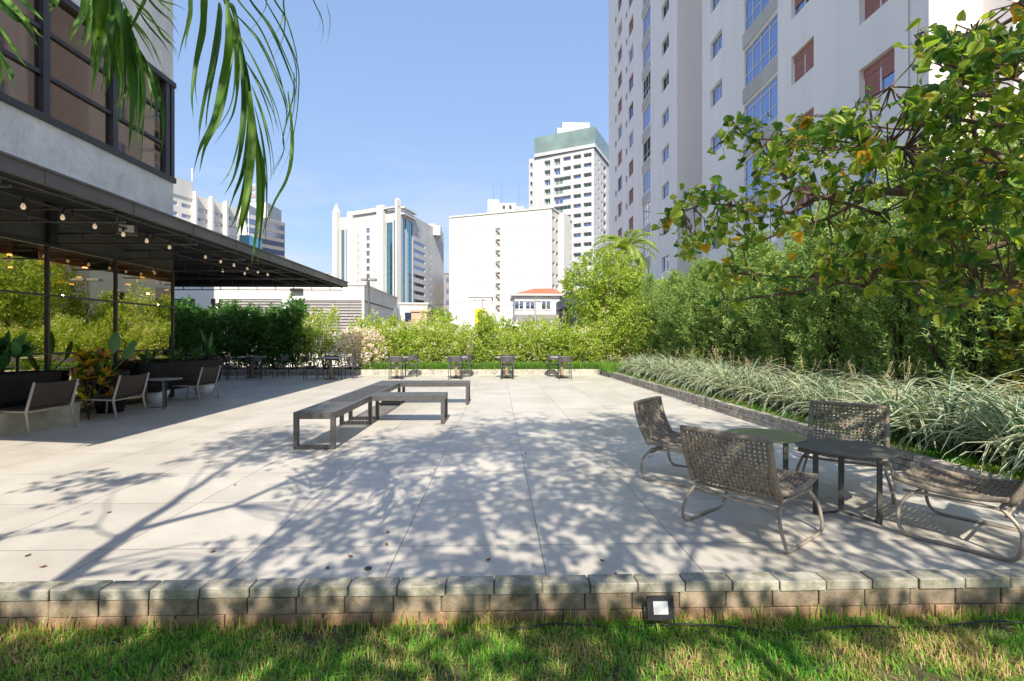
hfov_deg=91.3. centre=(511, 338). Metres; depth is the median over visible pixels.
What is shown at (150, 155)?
window pane
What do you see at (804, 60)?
window
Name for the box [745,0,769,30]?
window
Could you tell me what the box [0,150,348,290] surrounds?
awning
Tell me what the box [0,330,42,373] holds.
planter plant
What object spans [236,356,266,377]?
dining table
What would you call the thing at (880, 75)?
window
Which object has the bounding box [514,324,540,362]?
hedge shrub
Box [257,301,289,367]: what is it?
hedge shrub
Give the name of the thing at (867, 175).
window
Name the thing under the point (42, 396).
sling chair
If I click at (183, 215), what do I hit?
window
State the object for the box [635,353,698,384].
grass clump
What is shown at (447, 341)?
hedge shrub
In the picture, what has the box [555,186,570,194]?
balcony window
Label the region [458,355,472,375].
dining chair
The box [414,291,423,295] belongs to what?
ribbon window
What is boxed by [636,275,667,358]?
background shrub
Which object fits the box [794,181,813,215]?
window
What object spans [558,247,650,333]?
bushy tree
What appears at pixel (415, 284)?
ribbon window
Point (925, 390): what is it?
grass clump
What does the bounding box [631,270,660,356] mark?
conifer
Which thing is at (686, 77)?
apartment tower
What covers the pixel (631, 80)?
window
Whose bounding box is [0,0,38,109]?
window pane
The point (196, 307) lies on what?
hedge shrub
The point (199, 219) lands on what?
window
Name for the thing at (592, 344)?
hedge shrub
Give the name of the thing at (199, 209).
window
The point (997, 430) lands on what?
grass clump
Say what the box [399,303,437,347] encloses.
building
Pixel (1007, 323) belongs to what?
conifer
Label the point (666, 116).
window
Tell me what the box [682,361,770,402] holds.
grass clump
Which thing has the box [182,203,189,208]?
window
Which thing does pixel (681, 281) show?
conifer
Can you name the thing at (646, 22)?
window
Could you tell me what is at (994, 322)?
conifer
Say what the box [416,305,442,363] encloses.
hedge shrub
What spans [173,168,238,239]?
office building
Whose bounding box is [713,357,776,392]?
grass clump
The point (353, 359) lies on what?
dining chair
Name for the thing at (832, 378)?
grass clump
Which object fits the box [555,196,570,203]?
balcony window
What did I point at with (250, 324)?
hedge shrub
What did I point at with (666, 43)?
window
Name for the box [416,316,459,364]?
hedge shrub
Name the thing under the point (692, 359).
grass clump
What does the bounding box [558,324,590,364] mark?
hedge shrub
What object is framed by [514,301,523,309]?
window
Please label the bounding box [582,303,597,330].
background shrub
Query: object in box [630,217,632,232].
window
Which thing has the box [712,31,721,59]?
window
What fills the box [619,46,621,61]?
window
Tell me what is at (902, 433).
grass clump
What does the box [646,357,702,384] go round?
grass clump
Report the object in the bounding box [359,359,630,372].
tuft edging
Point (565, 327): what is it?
hedge shrub
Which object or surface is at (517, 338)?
hedge shrub
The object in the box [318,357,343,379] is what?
dining table
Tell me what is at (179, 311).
hedge shrub
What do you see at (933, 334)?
conifer
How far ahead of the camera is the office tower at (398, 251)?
115.56 m
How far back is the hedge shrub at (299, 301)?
20.40 m
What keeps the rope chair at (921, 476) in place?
on the terrace floor
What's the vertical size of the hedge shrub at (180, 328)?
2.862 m
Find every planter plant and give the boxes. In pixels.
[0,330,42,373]
[0,345,16,371]
[132,348,160,363]
[161,347,181,361]
[184,347,207,360]
[201,346,221,359]
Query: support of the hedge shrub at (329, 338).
on the planter soil at (978, 454)
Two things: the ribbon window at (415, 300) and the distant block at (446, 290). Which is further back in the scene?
the distant block at (446, 290)
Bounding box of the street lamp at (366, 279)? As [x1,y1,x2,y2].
[361,278,376,327]
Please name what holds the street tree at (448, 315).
on the ground
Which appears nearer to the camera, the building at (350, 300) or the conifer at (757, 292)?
the conifer at (757, 292)
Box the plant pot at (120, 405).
[91,370,129,413]
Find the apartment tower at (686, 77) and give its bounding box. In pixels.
[609,0,1023,303]
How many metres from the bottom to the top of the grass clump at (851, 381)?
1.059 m
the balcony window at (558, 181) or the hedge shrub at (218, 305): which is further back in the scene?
the balcony window at (558, 181)
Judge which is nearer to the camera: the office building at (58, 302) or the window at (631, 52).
the office building at (58, 302)
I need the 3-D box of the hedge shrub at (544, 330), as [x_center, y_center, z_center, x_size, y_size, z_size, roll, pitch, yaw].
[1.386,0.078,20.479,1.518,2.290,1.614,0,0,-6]
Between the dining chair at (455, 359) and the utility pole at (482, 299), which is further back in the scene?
the utility pole at (482, 299)
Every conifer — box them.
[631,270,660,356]
[643,281,671,358]
[650,267,690,360]
[655,275,700,361]
[655,284,681,356]
[662,275,715,359]
[675,257,721,361]
[677,274,745,366]
[680,264,702,352]
[697,255,723,353]
[701,252,760,367]
[708,261,739,358]
[717,240,761,364]
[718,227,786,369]
[739,239,786,364]
[739,247,802,371]
[747,253,823,374]
[759,239,816,376]
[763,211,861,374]
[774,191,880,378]
[780,203,855,369]
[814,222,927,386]
[829,200,915,385]
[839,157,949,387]
[882,219,983,388]
[887,222,1023,393]
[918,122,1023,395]
[933,166,1023,388]
[984,233,1023,398]
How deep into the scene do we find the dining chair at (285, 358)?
17.85 m
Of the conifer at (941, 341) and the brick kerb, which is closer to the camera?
the brick kerb
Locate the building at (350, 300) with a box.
[174,284,397,365]
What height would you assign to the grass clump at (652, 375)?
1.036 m
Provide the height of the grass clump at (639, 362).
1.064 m
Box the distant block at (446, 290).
[443,273,448,337]
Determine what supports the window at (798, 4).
in the apartment tower at (686, 77)
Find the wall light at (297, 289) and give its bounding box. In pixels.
[290,288,302,291]
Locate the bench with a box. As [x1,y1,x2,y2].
[293,380,469,449]
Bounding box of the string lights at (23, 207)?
[0,193,268,275]
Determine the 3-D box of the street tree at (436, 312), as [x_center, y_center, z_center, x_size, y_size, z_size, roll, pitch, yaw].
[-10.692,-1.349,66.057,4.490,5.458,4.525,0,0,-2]
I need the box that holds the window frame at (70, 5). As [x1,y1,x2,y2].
[0,0,175,183]
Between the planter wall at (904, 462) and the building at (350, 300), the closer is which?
the planter wall at (904, 462)
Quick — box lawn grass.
[0,600,1023,680]
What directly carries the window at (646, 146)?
in the apartment tower at (686, 77)
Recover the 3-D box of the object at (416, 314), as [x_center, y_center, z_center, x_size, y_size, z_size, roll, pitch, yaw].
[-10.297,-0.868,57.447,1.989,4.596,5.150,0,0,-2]
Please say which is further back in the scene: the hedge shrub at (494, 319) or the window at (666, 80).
the window at (666, 80)
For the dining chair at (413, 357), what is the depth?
18.41 m
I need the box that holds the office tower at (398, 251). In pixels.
[332,198,443,313]
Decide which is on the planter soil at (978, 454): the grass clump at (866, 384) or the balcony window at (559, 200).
the grass clump at (866, 384)
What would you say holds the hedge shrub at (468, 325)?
on the planter soil at (978, 454)
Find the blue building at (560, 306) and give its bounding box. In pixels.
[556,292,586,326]
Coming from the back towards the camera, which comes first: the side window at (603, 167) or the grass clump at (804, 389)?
the side window at (603, 167)
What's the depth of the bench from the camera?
8.05 m
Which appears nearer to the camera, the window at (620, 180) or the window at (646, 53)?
the window at (646, 53)
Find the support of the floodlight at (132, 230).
attached to the awning
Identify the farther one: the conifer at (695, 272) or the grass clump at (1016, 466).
the conifer at (695, 272)
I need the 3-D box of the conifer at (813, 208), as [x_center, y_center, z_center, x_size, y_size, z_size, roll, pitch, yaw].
[7.064,-0.933,11.296,1.763,4.332,1.784,0,0,41]
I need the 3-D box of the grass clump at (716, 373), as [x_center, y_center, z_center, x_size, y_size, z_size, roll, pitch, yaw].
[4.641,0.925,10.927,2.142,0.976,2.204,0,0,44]
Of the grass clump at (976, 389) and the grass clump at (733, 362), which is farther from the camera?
the grass clump at (733, 362)
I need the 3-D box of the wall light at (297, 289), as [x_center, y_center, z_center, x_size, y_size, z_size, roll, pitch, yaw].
[-11.017,-2.500,25.579,0.600,0.160,0.220,0,0,-2]
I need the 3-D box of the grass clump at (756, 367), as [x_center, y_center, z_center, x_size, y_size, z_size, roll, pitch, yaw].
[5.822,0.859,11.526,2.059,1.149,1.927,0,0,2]
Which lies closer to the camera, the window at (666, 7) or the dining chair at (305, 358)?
the dining chair at (305, 358)
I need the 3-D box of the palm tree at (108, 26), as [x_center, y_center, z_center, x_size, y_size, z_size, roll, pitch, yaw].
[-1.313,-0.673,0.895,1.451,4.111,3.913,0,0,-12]
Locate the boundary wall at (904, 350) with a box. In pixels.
[688,303,1023,394]
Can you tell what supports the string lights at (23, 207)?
hanging from the awning
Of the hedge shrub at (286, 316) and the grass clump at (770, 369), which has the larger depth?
the hedge shrub at (286, 316)
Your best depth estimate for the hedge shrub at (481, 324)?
19.94 m
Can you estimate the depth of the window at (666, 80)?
39.29 m
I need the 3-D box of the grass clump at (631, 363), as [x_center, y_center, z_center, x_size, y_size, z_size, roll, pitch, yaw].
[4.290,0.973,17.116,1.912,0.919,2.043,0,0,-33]
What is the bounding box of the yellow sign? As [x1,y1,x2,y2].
[475,309,482,334]
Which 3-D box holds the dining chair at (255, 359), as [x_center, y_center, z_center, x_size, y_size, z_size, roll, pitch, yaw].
[-8.815,0.990,17.129,0.532,0.780,0.477,0,0,-22]
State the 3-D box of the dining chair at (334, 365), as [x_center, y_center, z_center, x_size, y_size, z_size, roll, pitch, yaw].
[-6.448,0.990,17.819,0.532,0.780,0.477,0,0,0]
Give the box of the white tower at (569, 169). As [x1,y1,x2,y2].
[529,122,608,293]
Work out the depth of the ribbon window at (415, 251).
119.63 m
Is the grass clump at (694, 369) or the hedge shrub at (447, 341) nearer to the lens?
the grass clump at (694, 369)
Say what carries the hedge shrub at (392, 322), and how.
on the planter soil at (978, 454)
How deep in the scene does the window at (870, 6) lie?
17.02 m
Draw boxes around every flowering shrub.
[331,326,371,369]
[352,326,388,369]
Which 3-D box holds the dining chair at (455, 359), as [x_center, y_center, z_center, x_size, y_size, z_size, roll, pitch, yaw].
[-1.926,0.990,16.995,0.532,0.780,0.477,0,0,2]
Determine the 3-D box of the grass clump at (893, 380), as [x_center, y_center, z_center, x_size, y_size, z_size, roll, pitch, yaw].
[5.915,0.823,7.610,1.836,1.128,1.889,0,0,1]
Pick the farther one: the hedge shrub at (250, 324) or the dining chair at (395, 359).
the hedge shrub at (250, 324)
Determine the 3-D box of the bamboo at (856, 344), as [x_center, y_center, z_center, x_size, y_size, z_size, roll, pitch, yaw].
[6.374,-0.400,8.752,1.878,3.263,1.855,0,0,-22]
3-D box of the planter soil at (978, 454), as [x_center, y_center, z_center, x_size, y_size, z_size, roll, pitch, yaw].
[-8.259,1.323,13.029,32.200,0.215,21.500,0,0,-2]
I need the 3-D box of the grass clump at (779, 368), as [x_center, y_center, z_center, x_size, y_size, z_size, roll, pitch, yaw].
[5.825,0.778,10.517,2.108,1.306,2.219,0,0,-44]
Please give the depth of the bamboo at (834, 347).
9.38 m
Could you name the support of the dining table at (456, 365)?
on the terrace floor
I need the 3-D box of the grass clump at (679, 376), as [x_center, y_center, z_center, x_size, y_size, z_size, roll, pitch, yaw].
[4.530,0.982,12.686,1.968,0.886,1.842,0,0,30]
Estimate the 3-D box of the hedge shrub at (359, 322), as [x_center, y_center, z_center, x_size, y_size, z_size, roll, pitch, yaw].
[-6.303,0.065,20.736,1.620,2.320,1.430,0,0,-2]
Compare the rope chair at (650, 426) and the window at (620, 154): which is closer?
the rope chair at (650, 426)
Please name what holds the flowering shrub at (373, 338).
on the planter soil at (978, 454)
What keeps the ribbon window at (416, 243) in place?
in the office tower at (398, 251)
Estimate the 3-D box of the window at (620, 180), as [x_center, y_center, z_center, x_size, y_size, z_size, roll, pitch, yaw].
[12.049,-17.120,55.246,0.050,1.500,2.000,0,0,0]
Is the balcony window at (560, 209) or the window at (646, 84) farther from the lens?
the balcony window at (560, 209)
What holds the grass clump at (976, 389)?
on the planter soil at (978, 454)
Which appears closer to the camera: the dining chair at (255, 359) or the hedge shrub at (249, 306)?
the dining chair at (255, 359)
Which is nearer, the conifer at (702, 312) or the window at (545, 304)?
the conifer at (702, 312)
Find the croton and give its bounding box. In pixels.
[68,344,122,419]
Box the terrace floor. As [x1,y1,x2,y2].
[0,366,1023,581]
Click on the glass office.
(274, 243)
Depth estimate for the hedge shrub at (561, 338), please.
20.02 m
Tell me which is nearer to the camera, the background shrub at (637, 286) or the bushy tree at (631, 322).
the bushy tree at (631, 322)
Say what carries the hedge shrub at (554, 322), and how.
on the planter soil at (978, 454)
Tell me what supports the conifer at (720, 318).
on the planter soil at (978, 454)
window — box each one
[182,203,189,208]
[182,214,189,218]
[198,208,206,213]
[198,218,206,222]
[228,226,236,230]
[414,241,423,247]
[414,249,423,255]
[414,257,423,263]
[414,266,423,271]
[414,274,423,279]
[414,282,423,287]
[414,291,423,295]
[414,299,423,302]
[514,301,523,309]
[525,302,534,309]
[541,301,550,309]
[555,177,570,184]
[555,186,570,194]
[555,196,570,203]
[555,206,570,212]
[603,167,603,271]
[619,20,621,36]
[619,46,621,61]
[619,72,621,87]
[619,98,621,113]
[619,124,621,138]
[619,150,621,164]
[619,176,621,190]
[619,202,621,216]
[630,18,632,34]
[630,46,632,62]
[630,75,632,90]
[630,103,632,119]
[630,132,632,147]
[630,160,632,175]
[630,189,632,204]
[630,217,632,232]
[643,5,649,37]
[643,38,649,69]
[643,70,649,100]
[643,103,649,131]
[643,136,649,163]
[643,168,649,194]
[643,201,649,225]
[643,235,649,256]
[663,0,668,18]
[663,34,668,54]
[663,71,668,90]
[663,108,668,126]
[663,145,668,163]
[663,182,668,199]
[663,255,668,271]
[712,0,719,11]
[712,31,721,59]
[712,80,721,106]
[712,133,721,154]
[712,238,721,249]
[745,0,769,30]
[745,12,777,86]
[745,75,777,142]
[745,146,777,196]
[745,199,777,243]
[794,0,808,16]
[794,38,813,83]
[794,109,813,149]
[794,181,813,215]
[864,0,887,20]
[864,48,893,104]
[864,137,893,184]
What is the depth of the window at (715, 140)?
29.82 m
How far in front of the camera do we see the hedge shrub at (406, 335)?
20.00 m
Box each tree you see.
[0,0,329,264]
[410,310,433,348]
[432,308,446,326]
[435,307,459,340]
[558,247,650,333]
[562,306,586,329]
[593,229,658,363]
[607,296,666,357]
[651,0,1023,330]
[862,86,1021,403]
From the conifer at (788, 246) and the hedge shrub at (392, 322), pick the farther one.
the hedge shrub at (392, 322)
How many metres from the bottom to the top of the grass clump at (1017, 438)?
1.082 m
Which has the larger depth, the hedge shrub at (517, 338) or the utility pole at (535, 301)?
the utility pole at (535, 301)
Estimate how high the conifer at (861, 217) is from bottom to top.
4.097 m
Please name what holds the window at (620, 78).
in the apartment tower at (686, 77)
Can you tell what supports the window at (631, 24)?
in the apartment tower at (686, 77)
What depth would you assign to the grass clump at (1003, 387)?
5.55 m
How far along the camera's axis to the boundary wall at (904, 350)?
9.91 m
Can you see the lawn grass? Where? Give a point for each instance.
(102, 630)
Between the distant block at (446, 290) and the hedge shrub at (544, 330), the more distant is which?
the distant block at (446, 290)
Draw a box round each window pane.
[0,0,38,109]
[50,0,108,144]
[118,67,162,171]
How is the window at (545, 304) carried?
in the house
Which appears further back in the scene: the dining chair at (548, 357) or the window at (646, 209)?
the window at (646, 209)
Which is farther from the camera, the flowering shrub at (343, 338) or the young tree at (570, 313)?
the young tree at (570, 313)
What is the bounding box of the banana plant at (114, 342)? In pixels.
[97,331,135,370]
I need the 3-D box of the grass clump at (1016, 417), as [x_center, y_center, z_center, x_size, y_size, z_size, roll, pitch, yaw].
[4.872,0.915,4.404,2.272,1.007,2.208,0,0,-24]
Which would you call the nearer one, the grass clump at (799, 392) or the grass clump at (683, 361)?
the grass clump at (799, 392)
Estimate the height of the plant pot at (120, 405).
0.780 m
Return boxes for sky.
[173,0,608,272]
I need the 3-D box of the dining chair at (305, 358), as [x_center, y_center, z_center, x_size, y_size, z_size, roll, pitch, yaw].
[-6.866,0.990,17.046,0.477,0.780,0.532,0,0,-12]
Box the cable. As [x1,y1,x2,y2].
[509,620,1023,633]
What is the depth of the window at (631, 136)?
50.54 m
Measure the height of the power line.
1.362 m
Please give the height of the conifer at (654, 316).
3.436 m
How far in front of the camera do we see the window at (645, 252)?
44.80 m
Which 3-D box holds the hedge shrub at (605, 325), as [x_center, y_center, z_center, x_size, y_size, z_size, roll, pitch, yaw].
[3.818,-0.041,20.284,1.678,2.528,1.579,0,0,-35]
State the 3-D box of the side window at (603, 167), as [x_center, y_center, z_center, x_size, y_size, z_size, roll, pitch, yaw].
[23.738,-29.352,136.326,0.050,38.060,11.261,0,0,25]
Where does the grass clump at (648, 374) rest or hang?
on the planter soil at (978, 454)
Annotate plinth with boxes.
[0,401,79,436]
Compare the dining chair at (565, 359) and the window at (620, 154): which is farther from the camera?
the window at (620, 154)
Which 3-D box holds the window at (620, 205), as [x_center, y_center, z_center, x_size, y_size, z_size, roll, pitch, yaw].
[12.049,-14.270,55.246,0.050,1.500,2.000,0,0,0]
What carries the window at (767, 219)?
in the apartment tower at (686, 77)
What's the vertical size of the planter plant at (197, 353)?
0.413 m
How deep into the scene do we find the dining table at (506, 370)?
17.66 m
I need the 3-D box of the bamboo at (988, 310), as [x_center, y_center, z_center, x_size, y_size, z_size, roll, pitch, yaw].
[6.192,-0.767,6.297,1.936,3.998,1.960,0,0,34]
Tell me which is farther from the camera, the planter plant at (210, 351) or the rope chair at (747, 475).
the planter plant at (210, 351)
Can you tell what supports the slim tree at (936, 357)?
on the planter soil at (978, 454)
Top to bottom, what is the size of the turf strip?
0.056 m
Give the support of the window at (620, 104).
in the apartment tower at (686, 77)
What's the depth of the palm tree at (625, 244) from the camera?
24.70 m
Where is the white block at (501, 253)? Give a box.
[449,185,572,344]
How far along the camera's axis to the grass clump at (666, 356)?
15.86 m
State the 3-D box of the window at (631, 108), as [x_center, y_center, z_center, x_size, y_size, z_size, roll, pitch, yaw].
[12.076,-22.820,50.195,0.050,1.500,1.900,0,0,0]
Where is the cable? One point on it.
(743, 628)
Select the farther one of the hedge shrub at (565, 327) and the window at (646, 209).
the window at (646, 209)
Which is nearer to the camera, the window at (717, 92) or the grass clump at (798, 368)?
the grass clump at (798, 368)
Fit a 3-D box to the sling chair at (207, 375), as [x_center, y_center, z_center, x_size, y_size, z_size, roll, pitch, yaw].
[-7.146,1.000,11.259,0.798,0.767,0.783,0,0,-2]
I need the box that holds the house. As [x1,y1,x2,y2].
[510,288,565,352]
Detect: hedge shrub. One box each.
[174,295,202,359]
[174,300,193,356]
[176,301,213,359]
[186,304,227,362]
[201,298,239,368]
[210,299,251,369]
[227,303,276,368]
[233,302,268,368]
[254,309,294,369]
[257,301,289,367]
[273,292,315,368]
[273,298,312,368]
[290,306,330,368]
[305,303,344,368]
[343,312,373,366]
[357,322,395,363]
[364,308,389,363]
[372,312,401,361]
[377,321,407,363]
[390,315,425,362]
[392,323,421,363]
[402,324,441,365]
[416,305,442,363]
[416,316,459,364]
[432,320,465,364]
[439,327,469,362]
[449,324,488,363]
[454,320,485,362]
[469,308,499,364]
[473,310,506,362]
[483,322,517,363]
[491,315,532,362]
[493,327,536,365]
[511,314,548,363]
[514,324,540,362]
[528,314,561,362]
[533,315,563,360]
[539,327,581,365]
[557,322,585,360]
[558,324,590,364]
[572,324,611,364]
[574,321,603,361]
[587,307,624,362]
[594,312,629,362]
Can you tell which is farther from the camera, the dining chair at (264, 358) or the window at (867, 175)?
the dining chair at (264, 358)
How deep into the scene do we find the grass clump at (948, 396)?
5.96 m
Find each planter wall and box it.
[221,370,357,375]
[358,369,600,374]
[601,369,1023,510]
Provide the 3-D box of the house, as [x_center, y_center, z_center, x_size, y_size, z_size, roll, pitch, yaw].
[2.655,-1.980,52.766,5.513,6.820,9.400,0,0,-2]
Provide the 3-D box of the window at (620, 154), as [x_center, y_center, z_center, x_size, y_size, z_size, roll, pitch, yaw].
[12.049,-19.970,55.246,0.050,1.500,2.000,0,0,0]
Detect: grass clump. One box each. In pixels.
[614,357,641,372]
[615,354,656,374]
[617,350,663,376]
[623,355,669,379]
[624,349,658,365]
[626,355,658,373]
[633,354,688,383]
[634,357,680,379]
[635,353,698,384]
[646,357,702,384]
[650,349,678,365]
[653,360,708,386]
[657,350,723,381]
[659,345,704,382]
[661,356,742,392]
[668,358,739,392]
[677,359,768,396]
[680,345,736,383]
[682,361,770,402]
[689,357,800,406]
[697,350,765,386]
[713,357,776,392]
[715,368,815,405]
[721,367,832,413]
[729,357,785,382]
[731,355,795,377]
[734,359,820,403]
[747,364,881,429]
[748,349,843,383]
[749,357,795,383]
[752,373,862,420]
[754,356,860,410]
[759,351,846,381]
[771,375,920,429]
[772,355,897,404]
[791,369,1022,458]
[803,359,936,420]
[807,352,907,393]
[809,346,941,394]
[809,363,888,399]
[816,381,952,442]
[830,356,1003,429]
[836,367,1023,471]
[841,359,947,399]
[851,372,1022,447]
[861,360,986,403]
[871,370,1023,455]
[890,378,1023,475]
[894,372,1023,466]
[911,368,1023,440]
[913,390,1023,479]
[914,365,1004,403]
[939,375,1023,473]
[952,378,1023,441]
[959,398,1023,478]
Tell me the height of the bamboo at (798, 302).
3.899 m
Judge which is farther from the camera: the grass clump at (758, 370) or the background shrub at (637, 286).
the background shrub at (637, 286)
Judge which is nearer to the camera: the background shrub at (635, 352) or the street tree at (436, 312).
the background shrub at (635, 352)
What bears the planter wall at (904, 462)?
on the terrace floor
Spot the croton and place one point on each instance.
(89, 360)
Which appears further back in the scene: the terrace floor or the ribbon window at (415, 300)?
the ribbon window at (415, 300)
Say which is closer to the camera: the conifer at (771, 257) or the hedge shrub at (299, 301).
the conifer at (771, 257)
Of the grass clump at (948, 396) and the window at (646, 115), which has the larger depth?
the window at (646, 115)
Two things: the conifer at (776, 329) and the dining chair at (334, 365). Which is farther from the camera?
the dining chair at (334, 365)
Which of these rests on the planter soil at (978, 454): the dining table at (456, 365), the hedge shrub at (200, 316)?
the hedge shrub at (200, 316)
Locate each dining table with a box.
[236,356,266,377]
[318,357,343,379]
[385,356,408,378]
[444,356,467,377]
[495,356,517,377]
[550,356,573,377]
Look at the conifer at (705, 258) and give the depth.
17.46 m
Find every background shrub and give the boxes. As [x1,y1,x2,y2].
[574,298,592,350]
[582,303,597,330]
[609,265,645,362]
[618,285,645,360]
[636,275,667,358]
[641,276,674,357]
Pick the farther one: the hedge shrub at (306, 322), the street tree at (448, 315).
the street tree at (448, 315)
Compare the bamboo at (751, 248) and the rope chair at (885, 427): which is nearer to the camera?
the rope chair at (885, 427)
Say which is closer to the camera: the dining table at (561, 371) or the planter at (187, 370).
the planter at (187, 370)
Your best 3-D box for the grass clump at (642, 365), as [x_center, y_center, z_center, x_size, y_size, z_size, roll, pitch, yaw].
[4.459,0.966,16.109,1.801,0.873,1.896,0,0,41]
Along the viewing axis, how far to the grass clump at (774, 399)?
8.50 m
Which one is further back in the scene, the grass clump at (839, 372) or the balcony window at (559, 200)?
the balcony window at (559, 200)
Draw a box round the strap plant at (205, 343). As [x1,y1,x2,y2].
[199,328,212,359]
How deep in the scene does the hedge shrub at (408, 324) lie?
20.78 m
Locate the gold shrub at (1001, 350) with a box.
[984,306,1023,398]
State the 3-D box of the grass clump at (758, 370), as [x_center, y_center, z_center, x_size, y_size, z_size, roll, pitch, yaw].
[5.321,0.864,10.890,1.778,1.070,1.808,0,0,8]
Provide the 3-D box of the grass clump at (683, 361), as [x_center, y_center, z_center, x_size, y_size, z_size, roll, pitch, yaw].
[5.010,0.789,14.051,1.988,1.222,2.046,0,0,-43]
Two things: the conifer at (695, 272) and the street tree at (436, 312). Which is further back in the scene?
the street tree at (436, 312)
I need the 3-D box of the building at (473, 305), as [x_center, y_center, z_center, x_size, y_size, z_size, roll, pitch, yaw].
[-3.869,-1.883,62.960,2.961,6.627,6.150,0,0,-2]
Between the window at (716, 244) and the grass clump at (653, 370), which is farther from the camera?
the window at (716, 244)
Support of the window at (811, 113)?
in the apartment tower at (686, 77)
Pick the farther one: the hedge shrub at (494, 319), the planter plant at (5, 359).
the hedge shrub at (494, 319)
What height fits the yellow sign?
3.422 m
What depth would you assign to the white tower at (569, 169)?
133.63 m
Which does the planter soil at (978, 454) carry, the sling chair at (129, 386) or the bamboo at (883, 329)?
the bamboo at (883, 329)
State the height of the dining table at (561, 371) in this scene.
0.745 m
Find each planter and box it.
[0,370,61,407]
[126,358,222,403]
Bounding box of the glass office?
[239,184,284,257]
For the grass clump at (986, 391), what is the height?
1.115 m
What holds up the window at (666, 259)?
in the apartment tower at (686, 77)
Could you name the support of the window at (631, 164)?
in the apartment tower at (686, 77)
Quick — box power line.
[409,300,559,305]
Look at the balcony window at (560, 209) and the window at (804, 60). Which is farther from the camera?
the balcony window at (560, 209)
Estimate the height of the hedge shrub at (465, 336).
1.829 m
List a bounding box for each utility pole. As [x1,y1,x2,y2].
[473,297,486,308]
[524,298,536,340]
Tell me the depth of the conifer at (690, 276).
18.80 m
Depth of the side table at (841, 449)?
3.94 m
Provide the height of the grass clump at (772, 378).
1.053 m
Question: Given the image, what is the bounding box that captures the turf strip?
[612,371,1023,479]
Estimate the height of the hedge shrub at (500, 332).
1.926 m
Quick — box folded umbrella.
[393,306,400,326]
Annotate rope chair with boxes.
[633,396,729,488]
[680,425,823,553]
[795,401,896,503]
[891,462,1023,561]
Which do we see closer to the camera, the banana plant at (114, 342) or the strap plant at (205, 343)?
the banana plant at (114, 342)
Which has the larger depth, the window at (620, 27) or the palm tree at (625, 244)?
the window at (620, 27)
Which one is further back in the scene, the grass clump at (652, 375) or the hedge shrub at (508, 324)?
the hedge shrub at (508, 324)
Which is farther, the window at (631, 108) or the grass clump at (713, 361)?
the window at (631, 108)
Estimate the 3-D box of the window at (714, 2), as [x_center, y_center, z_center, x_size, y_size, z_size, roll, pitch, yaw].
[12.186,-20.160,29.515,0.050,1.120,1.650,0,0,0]
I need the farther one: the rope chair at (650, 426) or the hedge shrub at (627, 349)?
the hedge shrub at (627, 349)
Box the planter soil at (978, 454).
[222,364,1020,476]
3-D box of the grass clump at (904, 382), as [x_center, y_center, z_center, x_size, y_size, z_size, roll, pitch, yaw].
[5.373,0.836,6.819,2.047,1.221,2.187,0,0,16]
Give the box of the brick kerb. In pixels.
[0,569,1023,630]
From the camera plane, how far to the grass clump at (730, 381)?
9.77 m
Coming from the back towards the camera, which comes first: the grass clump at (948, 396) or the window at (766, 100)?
the window at (766, 100)
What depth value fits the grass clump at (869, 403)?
6.48 m
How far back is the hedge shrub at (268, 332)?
19.52 m
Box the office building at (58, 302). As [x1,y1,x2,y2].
[0,0,175,411]
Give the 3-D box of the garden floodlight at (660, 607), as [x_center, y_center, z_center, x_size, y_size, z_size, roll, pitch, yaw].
[0.691,1.291,2.350,0.144,0.182,0.077,0,0,-2]
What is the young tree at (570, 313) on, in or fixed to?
on the planter soil at (978, 454)
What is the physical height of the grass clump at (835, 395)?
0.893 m
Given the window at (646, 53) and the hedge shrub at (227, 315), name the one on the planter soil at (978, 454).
the hedge shrub at (227, 315)
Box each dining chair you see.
[213,355,230,377]
[218,356,236,379]
[246,356,262,379]
[249,355,265,376]
[272,355,288,377]
[303,356,318,379]
[322,355,338,377]
[341,356,356,378]
[388,357,403,379]
[404,355,417,376]
[447,357,462,379]
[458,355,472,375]
[500,356,514,379]
[501,355,513,376]
[546,355,559,375]
[557,356,572,379]
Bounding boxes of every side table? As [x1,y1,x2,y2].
[146,377,182,408]
[726,428,807,501]
[795,439,899,523]
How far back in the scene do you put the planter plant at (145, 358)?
10.55 m
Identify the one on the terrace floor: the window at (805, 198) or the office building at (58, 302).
the office building at (58, 302)
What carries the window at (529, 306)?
in the house
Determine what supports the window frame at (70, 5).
in the office building at (58, 302)
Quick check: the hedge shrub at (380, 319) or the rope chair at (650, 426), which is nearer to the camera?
the rope chair at (650, 426)
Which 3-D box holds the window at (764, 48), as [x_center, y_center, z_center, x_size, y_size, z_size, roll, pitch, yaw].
[12.198,-13.945,24.364,0.140,1.950,3.251,0,0,0]
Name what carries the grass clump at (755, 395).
on the planter soil at (978, 454)
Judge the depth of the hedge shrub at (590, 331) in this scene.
20.12 m
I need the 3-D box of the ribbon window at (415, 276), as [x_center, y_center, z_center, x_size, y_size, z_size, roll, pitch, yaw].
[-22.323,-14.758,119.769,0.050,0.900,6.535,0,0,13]
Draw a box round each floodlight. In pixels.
[116,214,137,235]
[644,595,674,629]
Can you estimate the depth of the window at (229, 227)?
103.10 m
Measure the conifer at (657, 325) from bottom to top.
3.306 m
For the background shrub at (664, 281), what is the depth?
20.47 m
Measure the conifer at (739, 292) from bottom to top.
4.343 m
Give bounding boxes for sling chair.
[0,378,78,436]
[74,372,148,420]
[167,365,220,401]

